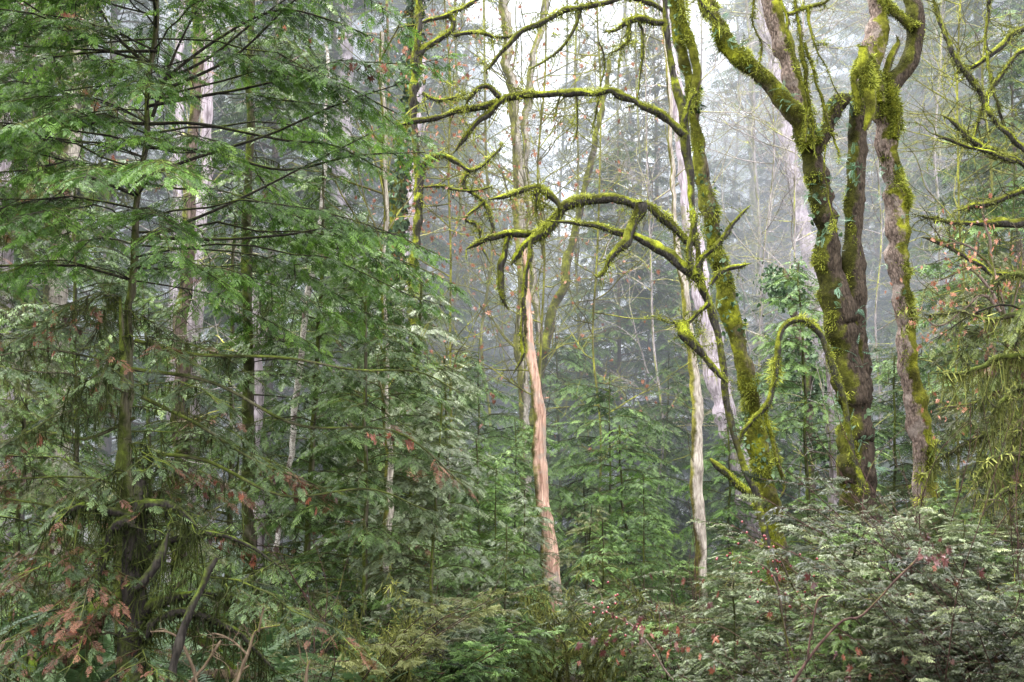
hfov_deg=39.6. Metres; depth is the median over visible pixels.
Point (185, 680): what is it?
sword fern
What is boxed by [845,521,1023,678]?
evergreen shrub
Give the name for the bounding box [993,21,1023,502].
conifer tree
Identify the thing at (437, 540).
hemlock sapling
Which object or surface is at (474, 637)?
evergreen shrub
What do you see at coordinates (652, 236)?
conifer tree
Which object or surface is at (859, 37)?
conifer tree
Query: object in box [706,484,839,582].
evergreen shrub
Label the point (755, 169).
bare tree
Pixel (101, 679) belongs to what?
sword fern
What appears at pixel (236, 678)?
dead branch
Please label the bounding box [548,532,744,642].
evergreen shrub
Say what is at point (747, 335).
hemlock tree
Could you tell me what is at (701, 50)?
bare tree
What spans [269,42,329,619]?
birch tree
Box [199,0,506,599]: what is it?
hemlock tree
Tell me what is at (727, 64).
conifer tree
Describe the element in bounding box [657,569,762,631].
evergreen shrub
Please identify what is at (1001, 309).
vine maple
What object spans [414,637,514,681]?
sword fern
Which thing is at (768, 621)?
evergreen shrub
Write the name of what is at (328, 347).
hemlock sapling
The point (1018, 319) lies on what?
hemlock tree
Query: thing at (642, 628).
dead leaf
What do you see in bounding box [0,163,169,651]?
hemlock sapling
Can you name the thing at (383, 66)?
dead leaf
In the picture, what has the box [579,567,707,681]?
mossy shrub
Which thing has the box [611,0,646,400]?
misty tree
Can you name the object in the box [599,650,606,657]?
dead leaf
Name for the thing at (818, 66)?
conifer tree
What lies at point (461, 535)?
hemlock sapling
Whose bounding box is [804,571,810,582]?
dead leaf
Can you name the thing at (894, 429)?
hemlock sapling
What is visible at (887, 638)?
evergreen shrub
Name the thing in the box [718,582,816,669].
evergreen shrub
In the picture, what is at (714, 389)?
leaning tree
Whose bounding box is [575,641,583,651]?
dead leaf
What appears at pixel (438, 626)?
evergreen shrub
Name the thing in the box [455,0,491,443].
dark tree
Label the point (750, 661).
evergreen shrub
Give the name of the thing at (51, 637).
sword fern
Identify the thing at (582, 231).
conifer tree
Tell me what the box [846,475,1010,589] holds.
evergreen shrub
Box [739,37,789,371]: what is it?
misty tree
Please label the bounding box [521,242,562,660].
dead snag
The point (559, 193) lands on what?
bare tree
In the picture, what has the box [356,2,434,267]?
conifer tree
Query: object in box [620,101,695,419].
conifer tree
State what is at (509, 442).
hemlock tree
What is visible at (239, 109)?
hemlock tree
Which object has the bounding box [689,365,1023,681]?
evergreen shrub
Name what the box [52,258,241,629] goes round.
hemlock sapling
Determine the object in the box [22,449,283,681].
mossy stump
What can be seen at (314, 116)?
conifer tree
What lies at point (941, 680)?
evergreen shrub
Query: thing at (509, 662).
sword fern
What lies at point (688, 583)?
evergreen shrub
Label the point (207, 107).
grey tree
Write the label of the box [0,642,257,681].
sword fern
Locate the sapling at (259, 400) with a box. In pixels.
[157,249,303,618]
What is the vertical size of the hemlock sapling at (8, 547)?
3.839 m
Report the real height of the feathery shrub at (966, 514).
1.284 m
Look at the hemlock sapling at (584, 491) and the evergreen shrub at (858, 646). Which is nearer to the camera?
the evergreen shrub at (858, 646)
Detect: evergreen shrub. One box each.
[109,560,284,638]
[157,502,556,681]
[160,557,341,680]
[173,565,313,674]
[176,519,521,654]
[213,608,350,681]
[263,538,448,651]
[282,561,503,659]
[306,568,564,681]
[309,530,568,681]
[420,562,604,666]
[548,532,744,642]
[553,552,828,681]
[556,516,804,679]
[569,531,739,634]
[578,552,710,621]
[592,500,843,670]
[642,535,762,612]
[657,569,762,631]
[664,525,799,606]
[670,608,882,681]
[672,603,945,681]
[672,626,801,676]
[676,638,782,681]
[681,571,944,681]
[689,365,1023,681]
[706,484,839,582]
[717,571,829,633]
[718,542,831,585]
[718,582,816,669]
[719,616,852,673]
[721,500,904,579]
[722,562,810,605]
[723,621,876,681]
[730,358,1023,681]
[735,402,1023,606]
[737,604,880,665]
[738,630,863,681]
[740,569,843,632]
[751,563,835,608]
[757,403,1023,661]
[765,621,943,681]
[766,475,1023,681]
[781,577,853,607]
[787,628,898,680]
[787,632,987,681]
[795,581,890,663]
[799,440,1023,609]
[806,440,1023,603]
[809,418,1023,681]
[816,484,1022,552]
[817,605,938,680]
[818,628,1009,681]
[825,618,1023,681]
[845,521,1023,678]
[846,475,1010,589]
[851,398,1019,581]
[881,518,1023,677]
[899,501,1020,563]
[901,534,1023,641]
[961,598,1023,653]
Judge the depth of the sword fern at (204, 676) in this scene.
8.57 m
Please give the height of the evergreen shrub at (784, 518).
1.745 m
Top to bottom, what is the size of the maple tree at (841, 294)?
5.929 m
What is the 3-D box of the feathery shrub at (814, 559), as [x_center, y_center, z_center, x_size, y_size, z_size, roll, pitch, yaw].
[1.904,1.869,9.442,0.872,1.433,0.894,3,-6,-31]
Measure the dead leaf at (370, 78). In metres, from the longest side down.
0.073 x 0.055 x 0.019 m
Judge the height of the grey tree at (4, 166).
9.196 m
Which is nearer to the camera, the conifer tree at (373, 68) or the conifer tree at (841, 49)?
the conifer tree at (373, 68)
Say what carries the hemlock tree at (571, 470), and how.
on the ground
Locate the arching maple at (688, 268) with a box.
[382,0,780,614]
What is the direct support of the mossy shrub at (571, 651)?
on the ground
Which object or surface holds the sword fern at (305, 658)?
on the ground
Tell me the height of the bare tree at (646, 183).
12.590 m
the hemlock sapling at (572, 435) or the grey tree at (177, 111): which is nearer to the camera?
the grey tree at (177, 111)
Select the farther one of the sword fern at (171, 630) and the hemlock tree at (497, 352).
the hemlock tree at (497, 352)
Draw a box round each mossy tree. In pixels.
[424,0,649,532]
[428,0,622,605]
[667,0,793,586]
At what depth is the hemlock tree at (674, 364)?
22.96 m
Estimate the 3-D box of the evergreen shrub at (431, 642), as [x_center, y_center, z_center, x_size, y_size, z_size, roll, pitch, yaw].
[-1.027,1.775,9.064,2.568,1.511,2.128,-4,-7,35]
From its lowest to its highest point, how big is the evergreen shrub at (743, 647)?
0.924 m
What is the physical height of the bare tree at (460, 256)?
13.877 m
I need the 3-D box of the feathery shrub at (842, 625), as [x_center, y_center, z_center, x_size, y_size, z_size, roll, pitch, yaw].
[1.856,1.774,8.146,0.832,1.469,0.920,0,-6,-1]
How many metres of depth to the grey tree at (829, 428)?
14.95 m
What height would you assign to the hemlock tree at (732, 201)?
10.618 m
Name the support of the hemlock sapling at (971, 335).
on the ground
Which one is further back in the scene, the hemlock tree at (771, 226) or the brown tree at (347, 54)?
the hemlock tree at (771, 226)
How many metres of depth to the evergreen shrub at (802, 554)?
14.67 m
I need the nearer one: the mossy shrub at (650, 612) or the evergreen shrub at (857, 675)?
the evergreen shrub at (857, 675)
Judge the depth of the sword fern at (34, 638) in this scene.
8.94 m
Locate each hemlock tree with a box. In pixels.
[0,0,113,589]
[0,0,211,607]
[0,0,230,649]
[0,0,471,670]
[0,242,481,681]
[9,0,263,594]
[68,0,481,619]
[69,0,349,585]
[136,0,408,607]
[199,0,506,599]
[314,337,523,654]
[319,54,488,399]
[348,17,529,612]
[354,338,594,608]
[404,185,551,529]
[420,418,607,661]
[437,303,616,628]
[455,329,715,599]
[473,170,576,533]
[511,26,682,555]
[517,265,732,600]
[519,372,707,641]
[535,141,717,600]
[539,357,737,615]
[563,0,756,555]
[635,224,747,594]
[641,409,806,593]
[644,155,795,550]
[655,281,885,604]
[661,335,909,590]
[708,114,827,558]
[789,93,965,523]
[804,340,993,555]
[806,165,1023,556]
[863,0,1023,523]
[866,0,1023,516]
[892,7,1023,530]
[925,288,1023,556]
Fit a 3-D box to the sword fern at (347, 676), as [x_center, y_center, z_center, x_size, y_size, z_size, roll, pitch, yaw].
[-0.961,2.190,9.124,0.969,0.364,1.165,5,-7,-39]
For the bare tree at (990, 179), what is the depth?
19.29 m
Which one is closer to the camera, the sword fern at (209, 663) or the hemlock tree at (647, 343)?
the sword fern at (209, 663)
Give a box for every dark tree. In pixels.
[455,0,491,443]
[478,211,518,486]
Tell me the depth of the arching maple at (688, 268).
11.52 m
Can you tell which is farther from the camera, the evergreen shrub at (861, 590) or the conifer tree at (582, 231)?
the conifer tree at (582, 231)
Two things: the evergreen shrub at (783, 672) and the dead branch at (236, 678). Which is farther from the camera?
the evergreen shrub at (783, 672)
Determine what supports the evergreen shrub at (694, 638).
on the ground
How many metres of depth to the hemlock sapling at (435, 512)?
10.32 m
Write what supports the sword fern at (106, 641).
on the ground
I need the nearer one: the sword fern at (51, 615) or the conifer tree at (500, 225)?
the sword fern at (51, 615)
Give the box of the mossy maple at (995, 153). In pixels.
[904,0,1023,315]
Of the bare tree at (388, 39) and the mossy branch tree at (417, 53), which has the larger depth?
the bare tree at (388, 39)
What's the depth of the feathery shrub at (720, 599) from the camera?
8.66 m
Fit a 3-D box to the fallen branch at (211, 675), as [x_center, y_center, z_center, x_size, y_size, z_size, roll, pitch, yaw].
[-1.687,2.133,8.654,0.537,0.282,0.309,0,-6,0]
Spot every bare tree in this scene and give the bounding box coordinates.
[260,0,509,387]
[334,0,556,519]
[359,0,585,435]
[392,0,594,544]
[435,0,641,605]
[462,0,643,524]
[467,0,679,537]
[481,0,713,529]
[530,1,719,477]
[552,0,762,606]
[558,0,778,461]
[566,1,765,318]
[582,2,770,461]
[614,0,893,403]
[620,0,890,466]
[654,1,829,335]
[658,0,904,560]
[707,0,917,504]
[750,0,1017,470]
[806,0,1023,467]
[835,0,1023,516]
[844,0,1023,523]
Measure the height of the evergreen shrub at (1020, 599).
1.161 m
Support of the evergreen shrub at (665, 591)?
on the ground
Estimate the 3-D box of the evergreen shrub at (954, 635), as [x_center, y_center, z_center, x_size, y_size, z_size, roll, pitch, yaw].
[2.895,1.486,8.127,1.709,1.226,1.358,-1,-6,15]
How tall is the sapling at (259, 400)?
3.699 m
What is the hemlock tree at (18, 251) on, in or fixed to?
on the ground
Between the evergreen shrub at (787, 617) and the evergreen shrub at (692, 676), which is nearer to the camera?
the evergreen shrub at (692, 676)
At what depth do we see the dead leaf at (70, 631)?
7.76 m
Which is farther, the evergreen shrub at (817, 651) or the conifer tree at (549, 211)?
the conifer tree at (549, 211)
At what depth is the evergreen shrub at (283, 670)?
9.96 m
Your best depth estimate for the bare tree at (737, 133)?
35.58 m
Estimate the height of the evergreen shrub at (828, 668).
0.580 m
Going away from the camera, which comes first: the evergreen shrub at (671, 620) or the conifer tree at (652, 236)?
the evergreen shrub at (671, 620)
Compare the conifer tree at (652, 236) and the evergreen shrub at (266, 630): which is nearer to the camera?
the evergreen shrub at (266, 630)
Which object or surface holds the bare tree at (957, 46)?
on the ground
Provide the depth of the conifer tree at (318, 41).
37.33 m
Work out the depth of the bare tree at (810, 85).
31.39 m
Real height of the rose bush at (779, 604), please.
0.934 m
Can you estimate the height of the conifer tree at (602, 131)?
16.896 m
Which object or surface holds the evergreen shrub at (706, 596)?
on the ground
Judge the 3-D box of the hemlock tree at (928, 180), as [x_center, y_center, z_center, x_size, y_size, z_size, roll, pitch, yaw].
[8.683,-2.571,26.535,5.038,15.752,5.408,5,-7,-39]
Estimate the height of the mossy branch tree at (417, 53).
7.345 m
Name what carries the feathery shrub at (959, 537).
on the ground
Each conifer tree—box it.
[17,0,195,453]
[22,5,135,322]
[84,0,185,417]
[118,1,216,400]
[153,1,352,526]
[164,0,360,365]
[287,1,408,308]
[301,0,517,549]
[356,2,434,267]
[401,0,508,406]
[445,18,532,414]
[458,58,517,334]
[484,168,515,339]
[499,102,573,396]
[501,129,534,306]
[513,148,570,371]
[557,207,621,363]
[572,130,611,386]
[587,113,644,395]
[613,146,653,365]
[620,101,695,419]
[644,69,706,294]
[690,67,747,322]
[694,0,888,561]
[695,129,747,364]
[705,54,757,242]
[707,15,814,398]
[729,2,816,319]
[741,0,842,294]
[767,1,836,334]
[788,0,1023,479]
[793,6,856,250]
[801,0,959,433]
[812,1,894,427]
[812,11,853,158]
[831,1,940,198]
[888,0,1023,447]
[920,16,975,349]
[929,4,1020,258]
[940,0,1023,349]
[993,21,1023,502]
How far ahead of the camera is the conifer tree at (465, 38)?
30.82 m
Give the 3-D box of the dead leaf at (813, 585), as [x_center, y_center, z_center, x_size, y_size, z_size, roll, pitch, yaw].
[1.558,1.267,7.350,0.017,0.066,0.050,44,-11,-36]
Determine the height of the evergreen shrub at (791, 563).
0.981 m
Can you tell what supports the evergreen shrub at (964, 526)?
on the ground
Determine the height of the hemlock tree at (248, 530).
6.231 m
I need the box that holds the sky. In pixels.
[165,0,894,315]
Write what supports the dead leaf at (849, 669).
on the evergreen shrub at (941, 680)
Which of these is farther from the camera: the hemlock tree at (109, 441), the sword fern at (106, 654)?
the hemlock tree at (109, 441)
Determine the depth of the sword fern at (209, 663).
9.84 m
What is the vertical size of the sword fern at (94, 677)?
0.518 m
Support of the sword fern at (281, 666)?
on the ground
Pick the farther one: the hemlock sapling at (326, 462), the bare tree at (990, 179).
the bare tree at (990, 179)
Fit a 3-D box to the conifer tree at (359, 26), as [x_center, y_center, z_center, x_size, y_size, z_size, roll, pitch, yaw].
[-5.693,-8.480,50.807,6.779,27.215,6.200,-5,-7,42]
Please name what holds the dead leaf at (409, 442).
attached to the hemlock tree at (122, 368)
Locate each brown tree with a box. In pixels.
[84,0,334,607]
[304,0,398,599]
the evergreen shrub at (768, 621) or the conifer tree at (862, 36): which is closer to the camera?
the evergreen shrub at (768, 621)
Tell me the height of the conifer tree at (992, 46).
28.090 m
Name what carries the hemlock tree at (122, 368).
on the ground
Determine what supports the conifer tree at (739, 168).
on the ground
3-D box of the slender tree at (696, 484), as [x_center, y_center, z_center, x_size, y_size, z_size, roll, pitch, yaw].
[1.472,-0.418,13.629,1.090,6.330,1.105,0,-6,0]
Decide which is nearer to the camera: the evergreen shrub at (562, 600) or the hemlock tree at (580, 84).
the evergreen shrub at (562, 600)
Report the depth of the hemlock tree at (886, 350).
18.04 m
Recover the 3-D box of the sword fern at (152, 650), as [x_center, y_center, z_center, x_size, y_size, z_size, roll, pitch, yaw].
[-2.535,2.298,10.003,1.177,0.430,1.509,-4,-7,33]
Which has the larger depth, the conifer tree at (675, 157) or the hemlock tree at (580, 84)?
the conifer tree at (675, 157)
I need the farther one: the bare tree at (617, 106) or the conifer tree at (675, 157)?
the conifer tree at (675, 157)
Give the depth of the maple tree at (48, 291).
19.21 m
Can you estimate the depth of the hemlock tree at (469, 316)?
27.24 m
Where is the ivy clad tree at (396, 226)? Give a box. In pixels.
[362,0,458,586]
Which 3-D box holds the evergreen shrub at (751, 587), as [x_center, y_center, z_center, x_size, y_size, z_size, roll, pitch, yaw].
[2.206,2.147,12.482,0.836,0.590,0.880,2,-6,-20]
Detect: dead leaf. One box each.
[68,629,76,639]
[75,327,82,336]
[202,491,209,499]
[238,493,244,501]
[367,73,375,83]
[370,433,375,442]
[380,63,386,72]
[404,438,413,446]
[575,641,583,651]
[590,636,597,644]
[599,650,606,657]
[639,624,645,636]
[662,627,669,635]
[707,601,712,609]
[708,665,715,674]
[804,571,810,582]
[810,581,817,591]
[846,663,852,672]
[901,655,908,664]
[979,568,984,578]
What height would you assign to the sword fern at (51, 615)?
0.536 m
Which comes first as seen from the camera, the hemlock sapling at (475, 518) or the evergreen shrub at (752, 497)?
the evergreen shrub at (752, 497)
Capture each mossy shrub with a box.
[323,563,456,681]
[485,573,598,681]
[507,562,649,681]
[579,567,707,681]
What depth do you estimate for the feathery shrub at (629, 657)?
9.32 m
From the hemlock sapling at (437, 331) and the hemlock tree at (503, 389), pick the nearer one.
the hemlock sapling at (437, 331)
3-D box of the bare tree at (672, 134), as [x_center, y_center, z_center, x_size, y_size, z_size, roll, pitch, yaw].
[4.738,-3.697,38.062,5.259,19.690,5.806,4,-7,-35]
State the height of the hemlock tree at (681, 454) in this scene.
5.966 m
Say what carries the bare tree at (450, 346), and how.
on the ground
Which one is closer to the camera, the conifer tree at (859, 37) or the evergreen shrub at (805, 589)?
the evergreen shrub at (805, 589)
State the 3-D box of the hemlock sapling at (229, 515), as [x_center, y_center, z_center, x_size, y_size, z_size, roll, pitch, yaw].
[-2.674,1.133,12.915,2.116,5.046,2.242,1,-2,-7]
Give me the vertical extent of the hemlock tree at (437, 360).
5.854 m
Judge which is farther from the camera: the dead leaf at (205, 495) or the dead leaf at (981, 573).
the dead leaf at (205, 495)
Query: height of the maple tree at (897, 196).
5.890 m
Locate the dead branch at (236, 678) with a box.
[151,590,318,681]
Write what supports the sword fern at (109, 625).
on the ground
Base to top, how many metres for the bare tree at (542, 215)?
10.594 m
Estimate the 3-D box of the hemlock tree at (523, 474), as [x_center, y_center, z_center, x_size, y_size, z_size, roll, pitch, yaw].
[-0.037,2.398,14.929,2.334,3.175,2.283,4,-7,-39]
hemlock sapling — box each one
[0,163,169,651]
[0,298,112,659]
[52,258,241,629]
[112,188,329,641]
[172,161,446,662]
[231,246,457,672]
[262,212,463,624]
[296,280,509,639]
[320,268,503,614]
[339,402,509,681]
[370,358,536,640]
[394,466,481,638]
[425,513,501,681]
[427,439,558,658]
[444,446,494,590]
[455,525,561,681]
[456,468,547,676]
[470,489,577,681]
[532,397,611,591]
[540,475,623,656]
[541,505,629,678]
[542,519,643,681]
[561,425,691,649]
[607,474,690,656]
[653,412,780,617]
[679,373,826,596]
[734,260,898,583]
[815,355,956,557]
[881,243,1023,565]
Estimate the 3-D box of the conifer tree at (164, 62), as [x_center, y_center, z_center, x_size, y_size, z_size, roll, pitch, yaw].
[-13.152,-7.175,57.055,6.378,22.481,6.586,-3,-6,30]
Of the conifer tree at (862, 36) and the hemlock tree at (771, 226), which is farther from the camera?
the conifer tree at (862, 36)
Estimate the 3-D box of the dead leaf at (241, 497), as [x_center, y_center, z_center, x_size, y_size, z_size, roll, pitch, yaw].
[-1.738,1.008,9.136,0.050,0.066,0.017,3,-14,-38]
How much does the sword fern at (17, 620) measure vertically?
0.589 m
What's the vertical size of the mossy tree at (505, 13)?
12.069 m
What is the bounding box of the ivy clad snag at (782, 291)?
[752,254,839,561]
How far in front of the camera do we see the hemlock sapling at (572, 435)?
23.97 m
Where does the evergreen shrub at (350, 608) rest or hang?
on the ground
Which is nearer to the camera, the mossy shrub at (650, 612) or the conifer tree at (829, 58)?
the mossy shrub at (650, 612)
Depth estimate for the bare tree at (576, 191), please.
24.08 m
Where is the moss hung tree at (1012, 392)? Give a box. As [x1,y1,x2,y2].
[888,265,1023,535]
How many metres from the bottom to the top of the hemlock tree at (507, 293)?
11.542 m
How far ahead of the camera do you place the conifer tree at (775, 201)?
60.59 m
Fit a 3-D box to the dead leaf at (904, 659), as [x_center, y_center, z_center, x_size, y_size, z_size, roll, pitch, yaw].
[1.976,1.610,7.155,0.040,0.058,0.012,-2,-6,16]
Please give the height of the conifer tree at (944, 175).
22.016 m
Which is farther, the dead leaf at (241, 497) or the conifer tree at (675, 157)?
the conifer tree at (675, 157)
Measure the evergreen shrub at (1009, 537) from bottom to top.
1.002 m
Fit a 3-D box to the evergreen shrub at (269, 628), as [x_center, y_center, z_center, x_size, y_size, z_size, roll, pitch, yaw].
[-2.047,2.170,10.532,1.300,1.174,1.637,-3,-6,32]
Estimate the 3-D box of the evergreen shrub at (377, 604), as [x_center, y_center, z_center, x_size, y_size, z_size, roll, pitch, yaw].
[-1.368,2.078,11.065,2.167,1.538,2.615,-5,-7,41]
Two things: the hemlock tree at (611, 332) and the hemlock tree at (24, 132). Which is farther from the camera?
the hemlock tree at (611, 332)
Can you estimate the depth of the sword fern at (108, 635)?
9.36 m
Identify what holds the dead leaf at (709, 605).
in the evergreen shrub at (784, 670)
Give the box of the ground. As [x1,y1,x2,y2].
[9,312,1021,681]
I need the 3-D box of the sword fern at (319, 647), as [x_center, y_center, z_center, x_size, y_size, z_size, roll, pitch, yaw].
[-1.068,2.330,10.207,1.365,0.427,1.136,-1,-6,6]
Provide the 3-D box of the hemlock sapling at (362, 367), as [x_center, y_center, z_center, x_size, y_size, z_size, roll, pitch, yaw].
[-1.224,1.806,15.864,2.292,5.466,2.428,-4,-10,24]
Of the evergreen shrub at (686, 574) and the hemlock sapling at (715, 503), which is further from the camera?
the hemlock sapling at (715, 503)
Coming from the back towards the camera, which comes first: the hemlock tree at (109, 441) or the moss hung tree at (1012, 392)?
the hemlock tree at (109, 441)
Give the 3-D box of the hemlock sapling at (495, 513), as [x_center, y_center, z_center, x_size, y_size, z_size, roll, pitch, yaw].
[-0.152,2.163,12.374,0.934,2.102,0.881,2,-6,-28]
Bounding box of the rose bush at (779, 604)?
[561,521,831,679]
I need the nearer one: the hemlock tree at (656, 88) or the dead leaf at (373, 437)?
the dead leaf at (373, 437)
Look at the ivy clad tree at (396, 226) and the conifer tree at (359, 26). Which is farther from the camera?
the conifer tree at (359, 26)
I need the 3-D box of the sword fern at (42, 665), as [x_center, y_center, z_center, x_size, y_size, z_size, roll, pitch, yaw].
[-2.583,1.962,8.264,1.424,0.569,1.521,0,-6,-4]
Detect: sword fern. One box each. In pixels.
[0,592,154,651]
[0,599,166,655]
[0,606,67,651]
[0,617,181,657]
[0,618,84,681]
[0,621,201,679]
[0,632,202,681]
[0,633,38,680]
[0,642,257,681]
[1,613,176,653]
[11,633,268,679]
[15,618,216,654]
[36,634,224,681]
[37,632,222,674]
[72,648,304,681]
[100,658,341,681]
[107,625,215,652]
[157,614,352,680]
[165,641,281,681]
[178,627,345,681]
[183,603,314,653]
[196,612,377,677]
[223,636,348,681]
[246,651,433,681]
[273,632,427,669]
[297,659,435,681]
[353,607,544,680]
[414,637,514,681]
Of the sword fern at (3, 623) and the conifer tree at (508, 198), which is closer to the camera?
the sword fern at (3, 623)
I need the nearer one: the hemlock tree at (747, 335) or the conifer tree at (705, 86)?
the hemlock tree at (747, 335)
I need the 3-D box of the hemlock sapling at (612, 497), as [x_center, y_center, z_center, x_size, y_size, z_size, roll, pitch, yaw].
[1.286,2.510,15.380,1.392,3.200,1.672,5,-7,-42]
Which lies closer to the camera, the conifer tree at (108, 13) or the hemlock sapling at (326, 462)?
the hemlock sapling at (326, 462)
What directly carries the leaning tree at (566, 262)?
on the ground
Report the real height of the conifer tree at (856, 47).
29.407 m
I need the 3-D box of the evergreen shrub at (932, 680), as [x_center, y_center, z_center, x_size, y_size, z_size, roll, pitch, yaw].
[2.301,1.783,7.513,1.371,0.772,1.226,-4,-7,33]
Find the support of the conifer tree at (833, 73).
on the ground
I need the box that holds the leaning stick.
[166,556,218,681]
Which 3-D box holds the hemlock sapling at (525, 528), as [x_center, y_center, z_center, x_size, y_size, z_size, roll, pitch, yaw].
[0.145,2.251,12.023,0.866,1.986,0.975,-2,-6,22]
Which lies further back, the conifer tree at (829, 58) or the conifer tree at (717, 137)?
the conifer tree at (829, 58)
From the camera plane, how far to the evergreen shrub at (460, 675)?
9.51 m
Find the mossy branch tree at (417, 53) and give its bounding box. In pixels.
[338,0,548,590]
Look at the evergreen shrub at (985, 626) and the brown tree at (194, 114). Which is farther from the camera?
the brown tree at (194, 114)
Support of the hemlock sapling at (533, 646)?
on the ground
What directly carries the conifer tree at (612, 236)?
on the ground
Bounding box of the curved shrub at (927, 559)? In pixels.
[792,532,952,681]
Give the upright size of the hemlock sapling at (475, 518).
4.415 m
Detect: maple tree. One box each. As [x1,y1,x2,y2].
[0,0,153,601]
[685,0,897,607]
[869,0,945,546]
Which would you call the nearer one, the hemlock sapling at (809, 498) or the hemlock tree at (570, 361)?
the hemlock sapling at (809, 498)
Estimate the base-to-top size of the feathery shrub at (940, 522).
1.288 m
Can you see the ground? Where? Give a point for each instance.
(533, 546)
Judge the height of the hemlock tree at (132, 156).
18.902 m
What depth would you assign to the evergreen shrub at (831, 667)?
8.12 m
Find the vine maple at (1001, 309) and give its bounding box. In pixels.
[884,189,1023,547]
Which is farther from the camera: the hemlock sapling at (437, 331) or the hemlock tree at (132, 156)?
the hemlock tree at (132, 156)
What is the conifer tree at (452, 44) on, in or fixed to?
on the ground
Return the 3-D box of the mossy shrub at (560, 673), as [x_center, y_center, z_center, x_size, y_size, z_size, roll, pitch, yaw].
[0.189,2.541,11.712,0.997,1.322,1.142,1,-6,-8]
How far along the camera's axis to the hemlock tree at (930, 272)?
17.12 m
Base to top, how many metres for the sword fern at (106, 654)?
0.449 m
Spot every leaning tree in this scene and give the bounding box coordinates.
[513,54,637,537]
[564,0,764,583]
[692,0,919,523]
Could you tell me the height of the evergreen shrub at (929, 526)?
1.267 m
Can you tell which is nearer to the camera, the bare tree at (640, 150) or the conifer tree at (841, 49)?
the bare tree at (640, 150)
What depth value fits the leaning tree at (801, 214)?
25.25 m
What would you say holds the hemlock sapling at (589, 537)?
on the ground
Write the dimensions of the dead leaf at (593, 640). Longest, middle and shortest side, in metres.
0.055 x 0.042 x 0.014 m
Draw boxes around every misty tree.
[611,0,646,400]
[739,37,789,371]
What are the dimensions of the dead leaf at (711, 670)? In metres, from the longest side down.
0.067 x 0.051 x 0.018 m
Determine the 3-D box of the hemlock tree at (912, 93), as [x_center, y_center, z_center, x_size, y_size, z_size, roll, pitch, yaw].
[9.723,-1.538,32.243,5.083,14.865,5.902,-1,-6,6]
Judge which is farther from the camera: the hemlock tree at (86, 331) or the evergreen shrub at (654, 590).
the hemlock tree at (86, 331)
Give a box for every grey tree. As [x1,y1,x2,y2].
[0,2,98,618]
[103,0,236,606]
[108,1,301,624]
[392,0,466,483]
[777,295,896,581]
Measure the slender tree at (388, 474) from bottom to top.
5.654 m
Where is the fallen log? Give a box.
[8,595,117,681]
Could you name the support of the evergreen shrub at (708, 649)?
on the ground
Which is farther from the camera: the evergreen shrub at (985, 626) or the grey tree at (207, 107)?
the grey tree at (207, 107)
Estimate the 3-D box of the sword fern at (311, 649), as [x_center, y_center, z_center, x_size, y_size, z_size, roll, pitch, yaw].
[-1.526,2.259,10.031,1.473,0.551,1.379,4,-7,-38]
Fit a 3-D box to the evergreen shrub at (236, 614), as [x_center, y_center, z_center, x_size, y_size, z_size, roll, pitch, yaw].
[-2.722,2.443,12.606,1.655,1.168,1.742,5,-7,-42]
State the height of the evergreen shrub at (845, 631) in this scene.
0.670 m
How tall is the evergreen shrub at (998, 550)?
1.726 m
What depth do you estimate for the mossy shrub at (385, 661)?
9.02 m
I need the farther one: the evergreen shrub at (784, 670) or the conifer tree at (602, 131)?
the conifer tree at (602, 131)
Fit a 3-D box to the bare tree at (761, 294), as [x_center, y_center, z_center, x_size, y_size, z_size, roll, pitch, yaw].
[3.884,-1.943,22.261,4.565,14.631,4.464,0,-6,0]
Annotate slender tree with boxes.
[274,5,464,638]
[610,26,710,609]
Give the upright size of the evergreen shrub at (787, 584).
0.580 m
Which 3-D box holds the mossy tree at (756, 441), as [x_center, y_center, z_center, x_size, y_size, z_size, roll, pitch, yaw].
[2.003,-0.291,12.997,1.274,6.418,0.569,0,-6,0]
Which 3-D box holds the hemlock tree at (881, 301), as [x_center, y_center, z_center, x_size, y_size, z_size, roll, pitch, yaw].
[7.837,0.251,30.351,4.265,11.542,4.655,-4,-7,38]
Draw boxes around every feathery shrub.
[557,594,717,681]
[677,548,794,681]
[723,514,860,672]
[762,522,905,681]
[820,546,944,681]
[827,522,931,635]
[851,498,976,661]
[891,519,1000,676]
[912,486,1021,588]
[975,566,1023,680]
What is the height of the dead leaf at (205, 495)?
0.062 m
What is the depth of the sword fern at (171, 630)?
11.32 m
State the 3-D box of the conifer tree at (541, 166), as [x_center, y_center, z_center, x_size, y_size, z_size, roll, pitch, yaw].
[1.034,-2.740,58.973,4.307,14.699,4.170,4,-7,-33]
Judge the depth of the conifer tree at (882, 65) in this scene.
35.11 m
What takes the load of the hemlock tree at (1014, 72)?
on the ground
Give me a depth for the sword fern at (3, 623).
10.82 m
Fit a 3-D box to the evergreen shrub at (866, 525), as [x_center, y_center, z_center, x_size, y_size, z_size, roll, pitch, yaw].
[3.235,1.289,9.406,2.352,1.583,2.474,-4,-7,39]
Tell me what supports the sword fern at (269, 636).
on the ground
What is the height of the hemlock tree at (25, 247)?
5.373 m
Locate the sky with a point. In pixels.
(527, 3)
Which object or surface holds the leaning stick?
on the mossy stump
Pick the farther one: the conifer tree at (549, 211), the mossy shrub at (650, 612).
the conifer tree at (549, 211)
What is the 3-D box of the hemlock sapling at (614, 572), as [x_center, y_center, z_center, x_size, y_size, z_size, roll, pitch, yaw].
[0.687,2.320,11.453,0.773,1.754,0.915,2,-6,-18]
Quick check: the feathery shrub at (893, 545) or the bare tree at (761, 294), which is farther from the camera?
the bare tree at (761, 294)
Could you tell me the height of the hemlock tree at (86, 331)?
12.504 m

